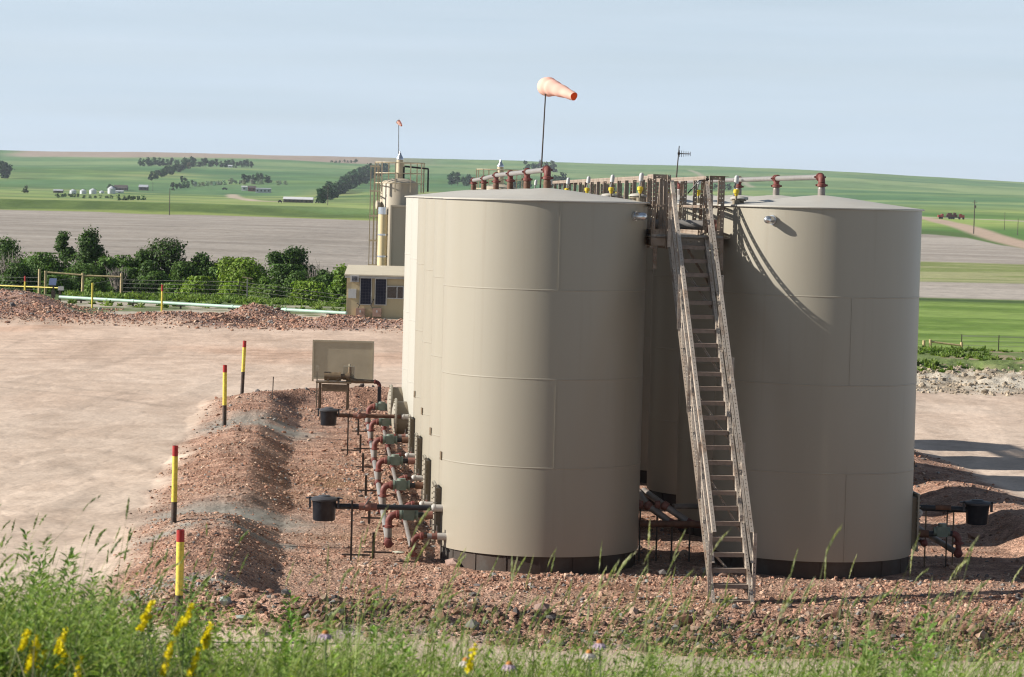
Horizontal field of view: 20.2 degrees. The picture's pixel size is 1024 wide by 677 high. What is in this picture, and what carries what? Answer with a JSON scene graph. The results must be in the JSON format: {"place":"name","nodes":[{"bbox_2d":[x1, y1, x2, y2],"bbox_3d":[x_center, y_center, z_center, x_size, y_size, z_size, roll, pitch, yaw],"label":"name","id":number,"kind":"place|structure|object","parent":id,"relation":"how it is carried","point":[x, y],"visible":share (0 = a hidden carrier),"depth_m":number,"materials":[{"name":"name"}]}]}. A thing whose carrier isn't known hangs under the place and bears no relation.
{"place":"outdoors","nodes":[
{"label":"outdoors","id":0,"kind":"place"},
{"bbox_2d":[476,159,523,189],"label":"treater vessel","id":1,"kind":"object","parent":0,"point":[500,169],"visible":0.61,"depth_m":175.44,"materials":[{"name":"paint"}]},
{"bbox_2d":[0,290,1023,676],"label":"ground","id":2,"kind":"structure","parent":0,"point":[110,414],"depth_m":65.99,"materials":[{"name":"soil"}]},
{"bbox_2d":[9,628,30,676],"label":"yellow flower","id":3,"kind":"object","parent":2,"relation":"on","point":[23,644],"visible":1,"depth_m":10.77,"materials":[{"name":"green plant"}]},
{"bbox_2d":[0,537,61,623],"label":"tall weed","id":4,"kind":"object","parent":2,"relation":"on","point":[39,562],"visible":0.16,"depth_m":15.05,"materials":[{"name":"green plant"}]},
{"bbox_2d":[27,643,41,676],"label":"yellow flower","id":5,"kind":"object","parent":2,"relation":"on","point":[30,660],"visible":0.88,"depth_m":10.77,"materials":[{"name":"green plant"}]},
{"bbox_2d":[14,528,82,629],"bbox_3d":[-2.351,1.420,14.589,0.409,0.930,0.340,1,3,0],"label":"tall weed","id":6,"kind":"object","parent":2,"relation":"on","point":[33,552],"visible":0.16,"depth_m":14.57,"materials":[{"name":"green plant"}]},
{"bbox_2d":[41,626,68,676],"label":"yellow flower","id":7,"kind":"object","parent":2,"relation":"on","point":[60,649],"visible":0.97,"depth_m":10.77,"materials":[{"name":"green plant"}]},
{"bbox_2d":[34,547,98,654],"bbox_3d":[-2.190,1.452,14.288,0.363,0.836,0.306,1,3,0],"label":"tall weed","id":8,"kind":"object","parent":2,"relation":"on","point":[72,556],"visible":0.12,"depth_m":14.26,"materials":[{"name":"green plant"}]},
{"bbox_2d":[64,653,83,676],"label":"yellow flower","id":9,"kind":"object","parent":2,"relation":"on","point":[79,667],"visible":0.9,"depth_m":10.97,"materials":[{"name":"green plant"}]},
{"bbox_2d":[77,567,108,635],"bbox_3d":[-2.183,1.583,15.085,0.323,0.778,0.328,3,3,34],"label":"tall weed","id":10,"kind":"object","parent":2,"relation":"on","point":[90,569],"visible":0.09,"depth_m":15.06,"materials":[{"name":"green plant"}]},
{"bbox_2d":[99,574,156,673],"bbox_3d":[-1.930,1.523,14.295,0.335,0.726,0.323,1,3,0],"label":"tall weed","id":11,"kind":"object","parent":2,"relation":"on","point":[117,593],"visible":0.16,"depth_m":14.28,"materials":[{"name":"green plant"}]},
{"bbox_2d":[135,614,151,676],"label":"yellow flower","id":12,"kind":"object","parent":2,"relation":"on","point":[142,626],"visible":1,"depth_m":10.76,"materials":[{"name":"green plant"}]},
{"bbox_2d":[140,600,155,676],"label":"yellow flower","id":13,"kind":"object","parent":2,"relation":"on","point":[151,603],"visible":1,"depth_m":10.76,"materials":[{"name":"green plant"}]},
{"bbox_2d":[132,600,165,676],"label":"tall weed","id":14,"kind":"object","parent":2,"relation":"on","point":[152,624],"visible":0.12,"depth_m":14.72,"materials":[{"name":"green plant"}]},
{"bbox_2d":[151,640,176,676],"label":"yellow flower","id":15,"kind":"object","parent":2,"relation":"on","point":[170,645],"visible":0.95,"depth_m":10.77,"materials":[{"name":"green plant"}]},
{"bbox_2d":[158,656,171,676],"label":"yellow flower","id":16,"kind":"object","parent":2,"relation":"on","point":[162,670],"visible":0.87,"depth_m":11.17,"materials":[{"name":"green plant"}]},
{"bbox_2d":[171,445,177,523],"bbox_3d":[-6.264,2.865,53.434,0.106,1.761,0.106,1,3,0],"label":"guard post","id":17,"kind":"object","parent":2,"relation":"on","point":[174,483],"visible":0.94,"depth_m":53.38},
{"bbox_2d":[171,615,185,671],"bbox_3d":[-1.324,1.356,11.382,0.070,0.529,0.042,3,3,24],"label":"yellow flower","id":18,"kind":"object","parent":2,"relation":"on","point":[177,627],"visible":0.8,"depth_m":11.37,"materials":[{"name":"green plant"}]},
{"bbox_2d":[175,529,184,635],"bbox_3d":[-4.828,3.692,41.800,0.116,1.838,0.116,1,3,0],"label":"guard post","id":19,"kind":"object","parent":2,"relation":"on","point":[180,536],"visible":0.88,"depth_m":41.74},
{"bbox_2d":[161,575,214,673],"bbox_3d":[-1.686,1.589,14.876,0.313,0.751,0.290,0,3,-30],"label":"tall weed","id":20,"kind":"object","parent":2,"relation":"on","point":[191,596],"visible":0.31,"depth_m":14.86,"materials":[{"name":"green plant"}]},
{"bbox_2d":[181,603,194,676],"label":"yellow flower","id":21,"kind":"object","parent":2,"relation":"on","point":[185,620],"visible":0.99,"depth_m":10.76,"materials":[{"name":"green plant"}]},
{"bbox_2d":[186,647,201,676],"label":"yellow flower","id":22,"kind":"object","parent":2,"relation":"on","point":[190,671],"visible":0.99,"depth_m":10.77,"materials":[{"name":"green plant"}]},
{"bbox_2d":[186,621,213,676],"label":"yellow flower","id":23,"kind":"object","parent":2,"relation":"on","point":[205,646],"visible":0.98,"depth_m":11.17,"materials":[{"name":"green plant"}]},
{"bbox_2d":[0,288,402,332],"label":"rubble","id":24,"kind":"object","parent":2,"relation":"on","point":[101,313],"visible":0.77,"depth_m":140.93,"materials":[{"name":"gravel"}]},
{"bbox_2d":[59,295,346,314],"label":"mint pipe","id":25,"kind":"object","parent":2,"relation":"on","point":[184,304],"visible":0.77,"depth_m":157.87,"materials":[{"name":"metal"}]},
{"bbox_2d":[222,365,226,425],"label":"guard post","id":26,"kind":"object","parent":2,"relation":"on","point":[224,415],"visible":0.93,"depth_m":77.01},
{"bbox_2d":[240,341,246,393],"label":"guard post","id":27,"kind":"object","parent":2,"relation":"on","point":[243,367],"visible":0.92,"depth_m":92.68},
{"bbox_2d":[271,590,312,675],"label":"tall weed","id":28,"kind":"object","parent":2,"relation":"on","point":[292,620],"visible":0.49,"depth_m":14.49,"materials":[{"name":"green plant"}]},
{"bbox_2d":[317,630,332,676],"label":"daisy","id":29,"kind":"object","parent":2,"relation":"on","point":[324,634],"visible":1,"depth_m":10.86,"materials":[{"name":"white plant"}]},
{"bbox_2d":[312,340,373,380],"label":"metal screen","id":30,"kind":"object","parent":2,"relation":"on","point":[332,355],"visible":0.79,"depth_m":100.14,"materials":[{"name":"metal"}]},
{"bbox_2d":[316,364,380,409],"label":"pump skid","id":31,"kind":"object","parent":2,"relation":"on","point":[347,375],"visible":0.95,"depth_m":88.12,"materials":[{"name":"metal"}]},
{"bbox_2d":[316,407,408,454],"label":"spill bucket","id":32,"kind":"object","parent":2,"relation":"on","point":[329,416],"visible":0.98,"depth_m":73.06,"materials":[{"name":"plastic"}]},
{"bbox_2d":[344,265,404,318],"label":"shed","id":33,"kind":"structure","parent":2,"relation":"on","point":[375,291],"depth_m":152.04,"materials":[{"name":"metal"}]},
{"bbox_2d":[387,286,403,298],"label":"window","id":34,"kind":"structure","parent":33,"relation":"in","point":[393,292],"depth_m":152.04,"materials":[{"name":"grey glass"}]},
{"bbox_2d":[306,495,442,560],"bbox_3d":[-2.366,3.481,51.862,2.709,1.283,0.520,1,3,0],"label":"spill bucket","id":35,"kind":"object","parent":2,"relation":"on","point":[325,507],"visible":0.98,"depth_m":51.81,"materials":[{"name":"plastic"}]},
{"bbox_2d":[360,600,414,674],"bbox_3d":[-0.587,1.617,13.729,0.320,0.738,0.294,1,3,0],"label":"tall weed","id":36,"kind":"object","parent":2,"relation":"on","point":[372,628],"visible":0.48,"depth_m":13.75,"materials":[{"name":"green plant"}]},
{"bbox_2d":[368,152,428,265],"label":"treater vessel","id":37,"kind":"object","parent":2,"relation":"on","point":[390,206],"visible":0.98,"depth_m":162.73,"materials":[{"name":"paint"}]},
{"bbox_2d":[387,180,537,413],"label":"storage tank","id":38,"kind":"object","parent":2,"relation":"on","point":[399,393],"visible":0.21,"depth_m":78.42,"materials":[{"name":"metal"}]},
{"bbox_2d":[464,643,477,676],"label":"yellow flower","id":39,"kind":"object","parent":2,"relation":"on","point":[469,664],"visible":1,"depth_m":10.77,"materials":[{"name":"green plant"}]},
{"bbox_2d":[391,179,552,434],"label":"storage tank","id":40,"kind":"object","parent":2,"relation":"on","point":[399,426],"visible":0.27,"depth_m":73.12,"materials":[{"name":"metal"}]},
{"bbox_2d":[407,177,569,473],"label":"storage tank","id":41,"kind":"object","parent":2,"relation":"on","point":[414,423],"visible":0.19,"depth_m":67.73,"materials":[{"name":"metal"}]},
{"bbox_2d":[413,176,590,498],"bbox_3d":[-0.160,0.017,63.011,3.824,7.222,3.758,1,3,-4],"label":"storage tank","id":42,"kind":"object","parent":2,"relation":"on","point":[421,442],"visible":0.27,"depth_m":62.40,"materials":[{"name":"metal"}]},
{"bbox_2d":[537,77,576,187],"bbox_3d":[0.926,-4.392,61.667,0.441,2.429,1.119,0,3,-28],"label":"windsock","id":43,"kind":"object","parent":42,"relation":"on","point":[548,86],"visible":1,"depth_m":61.63,"materials":[{"name":"fabric"}]},
{"bbox_2d":[0,495,1023,676],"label":"grass","id":44,"kind":"structure","parent":2,"relation":"on","point":[104,657],"depth_m":12.57,"materials":[{"name":"plant"}]},
{"bbox_2d":[421,175,616,526],"bbox_3d":[0.179,0.285,57.699,3.824,7.222,3.758,1,3,-4],"label":"storage tank","id":45,"kind":"object","parent":2,"relation":"on","point":[430,465],"visible":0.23,"depth_m":57.07,"materials":[{"name":"metal"}]},
{"bbox_2d":[431,173,649,573],"bbox_3d":[0.518,0.553,52.386,3.824,7.222,3.758,1,3,-4],"label":"storage tank","id":46,"kind":"object","parent":2,"relation":"on","point":[542,367],"visible":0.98,"depth_m":50.82,"materials":[{"name":"metal"}]},
{"bbox_2d":[381,418,446,556],"bbox_3d":[-2.378,2.894,66.617,0.874,0.548,30.130,1,3,-4],"label":"drain line","id":47,"kind":"object","parent":46,"relation":"attached to","point":[432,536],"visible":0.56,"depth_m":57.07,"materials":[{"name":"metal"}]},
{"bbox_2d":[469,165,552,189],"bbox_3d":[-0.208,-3.581,65.529,0.222,0.461,26.874,1,3,-4],"label":"vent header","id":48,"kind":"object","parent":46,"relation":"on","point":[546,170],"visible":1,"depth_m":61.72},
{"bbox_2d":[551,174,728,297],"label":"steel walkway","id":49,"kind":"structure","parent":46,"relation":"attached to","point":[658,236],"depth_m":52.78,"materials":[{"name":"metal"}]},
{"bbox_2d":[648,218,716,232],"bbox_3d":[3.101,-2.095,53.052,1.643,0.290,0.374,2,3,8],"label":"vapour pipe","id":50,"kind":"object","parent":49,"relation":"attached to","point":[691,224],"visible":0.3,"depth_m":52.99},
{"bbox_2d":[86,383,1023,661],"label":"gravel","id":51,"kind":"structure","parent":2,"relation":"on","point":[700,617],"depth_m":47.92,"materials":[{"name":"gravel"}]},
{"bbox_2d":[352,402,432,558],"bbox_3d":[-2.941,2.849,67.217,1.381,1.036,29.923,1,3,-4],"label":"load line","id":52,"kind":"object","parent":51,"relation":"on","point":[397,484],"visible":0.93,"depth_m":62.97,"materials":[{"name":"metal"}]},
{"bbox_2d":[638,488,702,561],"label":"cross pipes","id":53,"kind":"object","parent":51,"relation":"on","point":[685,522],"visible":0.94,"depth_m":52.74,"materials":[{"name":"metal"}]},
{"bbox_2d":[667,180,756,603],"bbox_3d":[3.413,0.828,49.669,0.810,7.096,4.539,1,3,-9],"label":"steel stair","id":54,"kind":"object","parent":51,"relation":"on","point":[701,449],"visible":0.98,"depth_m":49.49,"materials":[{"name":"metal"}]},
{"bbox_2d":[592,640,606,676],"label":"daisy","id":55,"kind":"object","parent":2,"relation":"on","point":[599,643],"visible":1,"depth_m":10.86,"materials":[{"name":"white plant"}]},
{"bbox_2d":[619,633,657,676],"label":"tall weed","id":56,"kind":"object","parent":2,"relation":"on","point":[634,659],"visible":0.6,"depth_m":13.27,"materials":[{"name":"green plant"}]},
{"bbox_2d":[640,195,714,482],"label":"storage tank","id":57,"kind":"object","parent":2,"relation":"on","point":[646,369],"depth_m":67.48,"materials":[{"name":"metal"}]},
{"bbox_2d":[647,192,751,505],"bbox_3d":[4.914,0.133,63.341,3.824,7.222,3.758,1,3,-4],"label":"storage tank","id":58,"kind":"object","parent":2,"relation":"on","point":[663,414],"visible":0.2,"depth_m":62.45,"materials":[{"name":"metal"}]},
{"bbox_2d":[676,180,790,536],"bbox_3d":[5.253,0.401,58.028,3.824,7.222,3.758,1,3,-4],"label":"storage tank","id":59,"kind":"object","parent":2,"relation":"on","point":[686,491],"visible":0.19,"depth_m":57.16,"materials":[{"name":"metal"}]},
{"bbox_2d":[711,175,924,578],"bbox_3d":[5.592,0.669,52.716,3.824,7.222,3.758,1,3,-4],"label":"storage tank","id":60,"kind":"object","parent":2,"relation":"on","point":[821,296],"visible":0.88,"depth_m":51.12,"materials":[{"name":"metal"}]},
{"bbox_2d":[677,173,827,194],"bbox_3d":[4.970,-3.333,63.197,0.222,0.461,21.544,1,3,-4],"label":"vent header","id":61,"kind":"object","parent":60,"relation":"on","point":[821,185],"visible":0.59,"depth_m":57.79},
{"bbox_2d":[918,509,963,557],"bbox_3d":[7.547,3.537,53.657,1.011,0.894,1.972,1,3,-18],"label":"outlet line","id":62,"kind":"object","parent":60,"relation":"attached to","point":[941,530],"visible":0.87,"depth_m":52.88,"materials":[{"name":"metal"}]},
{"bbox_2d":[851,624,887,676],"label":"tall weed","id":63,"kind":"object","parent":2,"relation":"on","point":[872,632],"visible":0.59,"depth_m":13.54,"materials":[{"name":"green plant"}]},
{"bbox_2d":[883,604,939,676],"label":"tall weed","id":64,"kind":"object","parent":2,"relation":"on","point":[931,625],"visible":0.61,"depth_m":13.84,"materials":[{"name":"green plant"}]},
{"bbox_2d":[919,499,995,566],"bbox_3d":[8.139,3.643,53.130,1.517,1.381,0.520,1,3,0],"label":"spill bucket","id":65,"kind":"object","parent":2,"relation":"on","point":[976,511],"visible":0.98,"depth_m":53.02,"materials":[{"name":"plastic"}]},
{"bbox_2d":[916,363,1023,395],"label":"clods","id":66,"kind":"object","parent":2,"relation":"on","point":[974,383],"visible":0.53,"depth_m":107.02,"materials":[{"name":"stone"}]},
{"bbox_2d":[0,199,1023,351],"bbox_3d":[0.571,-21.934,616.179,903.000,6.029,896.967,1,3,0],"label":"fields","id":67,"kind":"structure","parent":0,"point":[971,284],"depth_m":605.77,"materials":[{"name":"soil"}]},
{"bbox_2d":[0,253,20,289],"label":"bare shrub","id":68,"kind":"object","parent":67,"relation":"on","point":[3,270],"visible":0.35,"depth_m":220.05,"materials":[{"name":"grey plant"}]},
{"bbox_2d":[0,234,26,288],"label":"tree","id":69,"kind":"object","parent":67,"relation":"on","point":[7,247],"visible":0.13,"depth_m":225.74,"materials":[{"name":"green plant"}]},
{"bbox_2d":[0,263,42,292],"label":"shrub","id":70,"kind":"object","parent":67,"relation":"on","point":[13,271],"visible":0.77,"depth_m":213.67,"materials":[{"name":"green plant"}]},
{"bbox_2d":[17,252,73,274],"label":"tree","id":71,"kind":"object","parent":67,"relation":"on","point":[42,262],"visible":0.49,"depth_m":218.15,"materials":[{"name":"green plant"}]},
{"bbox_2d":[32,274,80,294],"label":"shrub","id":72,"kind":"object","parent":67,"relation":"on","point":[66,283],"visible":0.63,"depth_m":209.53,"materials":[{"name":"green plant"}]},
{"bbox_2d":[54,231,76,268],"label":"tree","id":73,"kind":"object","parent":67,"relation":"on","point":[62,239],"visible":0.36,"depth_m":227.65,"materials":[{"name":"green plant"}]},
{"bbox_2d":[38,269,122,293],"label":"fence brace","id":74,"kind":"object","parent":67,"relation":"on","point":[82,275],"visible":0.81,"depth_m":196.00,"materials":[{"name":"brown wood"}]},
{"bbox_2d":[61,262,102,290],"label":"shrub","id":75,"kind":"object","parent":67,"relation":"on","point":[84,268],"visible":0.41,"depth_m":214.33,"materials":[{"name":"green plant"}]},
{"bbox_2d":[70,225,108,271],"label":"tree","id":76,"kind":"object","parent":67,"relation":"on","point":[91,251],"visible":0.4,"depth_m":225.29,"materials":[{"name":"green plant"}]},
{"bbox_2d":[80,277,109,292],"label":"shrub","id":77,"kind":"object","parent":67,"relation":"on","point":[100,286],"visible":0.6,"depth_m":208.68,"materials":[{"name":"green plant"}]},
{"bbox_2d":[93,254,120,282],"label":"tree","id":78,"kind":"object","parent":67,"relation":"on","point":[108,262],"visible":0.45,"depth_m":220.47,"materials":[{"name":"green plant"}]},
{"bbox_2d":[105,267,127,292],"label":"bare shrub","id":79,"kind":"object","parent":67,"relation":"on","point":[116,285],"visible":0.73,"depth_m":212.84,"materials":[{"name":"grey plant"}]},
{"bbox_2d":[105,270,134,292],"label":"shrub","id":80,"kind":"object","parent":67,"relation":"on","point":[126,288],"visible":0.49,"depth_m":213.64,"materials":[{"name":"green plant"}]},
{"bbox_2d":[113,254,138,270],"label":"tree","id":81,"kind":"object","parent":67,"relation":"on","point":[123,262],"visible":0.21,"depth_m":222.65,"materials":[{"name":"green plant"}]},
{"bbox_2d":[120,267,140,288],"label":"shrub","id":82,"kind":"object","parent":67,"relation":"on","point":[132,270],"visible":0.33,"depth_m":217.32,"materials":[{"name":"green plant"}]},
{"bbox_2d":[132,249,153,267],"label":"tree","id":83,"kind":"object","parent":67,"relation":"on","point":[141,256],"visible":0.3,"depth_m":223.52,"materials":[{"name":"green plant"}]},
{"bbox_2d":[129,259,165,293],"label":"shrub","id":84,"kind":"object","parent":67,"relation":"on","point":[151,267],"visible":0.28,"depth_m":216.53,"materials":[{"name":"green plant"}]},
{"bbox_2d":[133,270,176,293],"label":"shrub","id":85,"kind":"object","parent":67,"relation":"on","point":[147,285],"visible":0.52,"depth_m":213.82,"materials":[{"name":"green plant"}]},
{"bbox_2d":[137,237,187,276],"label":"tree","id":86,"kind":"object","parent":67,"relation":"on","point":[164,253],"visible":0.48,"depth_m":224.06,"materials":[{"name":"green plant"}]},
{"bbox_2d":[157,282,182,294],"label":"shrub","id":87,"kind":"object","parent":67,"relation":"on","point":[166,285],"visible":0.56,"depth_m":203.49,"materials":[{"name":"green plant"}]},
{"bbox_2d":[167,261,198,283],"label":"shrub","id":88,"kind":"object","parent":67,"relation":"on","point":[182,270],"visible":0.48,"depth_m":215.45,"materials":[{"name":"green plant"}]},
{"bbox_2d":[177,275,222,294],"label":"shrub","id":89,"kind":"object","parent":67,"relation":"on","point":[197,284],"visible":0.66,"depth_m":202.55,"materials":[{"name":"green plant"}]},
{"bbox_2d":[190,251,217,276],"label":"tree","id":90,"kind":"object","parent":67,"relation":"on","point":[203,262],"visible":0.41,"depth_m":223.63,"materials":[{"name":"green plant"}]},
{"bbox_2d":[203,266,224,287],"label":"shrub","id":91,"kind":"object","parent":67,"relation":"on","point":[213,271],"visible":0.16,"depth_m":215.72,"materials":[{"name":"green plant"}]},
{"bbox_2d":[215,282,245,296],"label":"shrub","id":92,"kind":"object","parent":67,"relation":"on","point":[230,290],"visible":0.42,"depth_m":200.31,"materials":[{"name":"green plant"}]},
{"bbox_2d":[122,280,345,303],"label":"wire fence","id":93,"kind":"object","parent":67,"relation":"on","point":[234,285],"visible":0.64,"depth_m":190.53,"materials":[{"name":"metal"}]},
{"bbox_2d":[215,256,265,295],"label":"tree","id":94,"kind":"object","parent":67,"relation":"on","point":[233,270],"visible":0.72,"depth_m":212.82,"materials":[{"name":"green plant"}]},
{"bbox_2d":[248,276,270,295],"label":"shrub","id":95,"kind":"object","parent":67,"relation":"on","point":[265,280],"visible":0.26,"depth_m":205.80,"materials":[{"name":"green plant"}]},
{"bbox_2d":[256,284,285,298],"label":"shrub","id":96,"kind":"object","parent":67,"relation":"on","point":[264,290],"visible":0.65,"depth_m":202.59,"materials":[{"name":"green plant"}]},
{"bbox_2d":[265,249,288,284],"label":"tree","id":97,"kind":"object","parent":67,"relation":"on","point":[274,258],"visible":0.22,"depth_m":225.54,"materials":[{"name":"green plant"}]},
{"bbox_2d":[266,263,304,296],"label":"shrub","id":98,"kind":"object","parent":67,"relation":"on","point":[281,271],"visible":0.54,"depth_m":219.24,"materials":[{"name":"green plant"}]},
{"bbox_2d":[281,270,308,299],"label":"shrub","id":99,"kind":"object","parent":67,"relation":"on","point":[298,275],"visible":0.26,"depth_m":217.71,"materials":[{"name":"green plant"}]},
{"bbox_2d":[279,245,318,278],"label":"tree","id":100,"kind":"object","parent":67,"relation":"on","point":[295,255],"visible":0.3,"depth_m":225.52,"materials":[{"name":"green plant"}]},
{"bbox_2d":[289,280,332,302],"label":"shrub","id":101,"kind":"object","parent":67,"relation":"on","point":[307,285],"visible":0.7,"depth_m":201.26,"materials":[{"name":"green plant"}]},
{"bbox_2d":[319,271,335,301],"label":"tree","id":102,"kind":"object","parent":67,"relation":"on","point":[328,277],"visible":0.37,"depth_m":217.55,"materials":[{"name":"green plant"}]},
{"bbox_2d":[326,263,346,305],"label":"tree","id":103,"kind":"object","parent":67,"relation":"on","point":[339,286],"visible":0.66,"depth_m":207.78,"materials":[{"name":"green plant"}]},
{"bbox_2d":[62,289,1022,372],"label":"weeds","id":104,"kind":"object","parent":67,"relation":"on","point":[948,352],"visible":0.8,"depth_m":166.72,"materials":[{"name":"green plant"}]},
{"bbox_2d":[0,150,1023,227],"bbox_3d":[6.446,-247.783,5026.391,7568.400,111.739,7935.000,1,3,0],"label":"hills","id":105,"kind":"structure","parent":0,"point":[42,175],"depth_m":3037.98,"materials":[{"name":"green plant"}]},
{"bbox_2d":[0,160,14,177],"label":"tree","id":106,"kind":"object","parent":105,"relation":"on","point":[6,169],"visible":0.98,"depth_m":2588.80,"materials":[{"name":"green plant"}]},
{"bbox_2d":[283,197,313,202],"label":"ranch house","id":107,"kind":"structure","parent":105,"relation":"on","point":[298,199],"depth_m":1413.68,"materials":[{"name":"white"}]},
{"bbox_2d":[0,0,1023,181],"label":"sky","id":108,"kind":"structure","parent":0,"point":[927,88],"materials":[{"name":"blue"}]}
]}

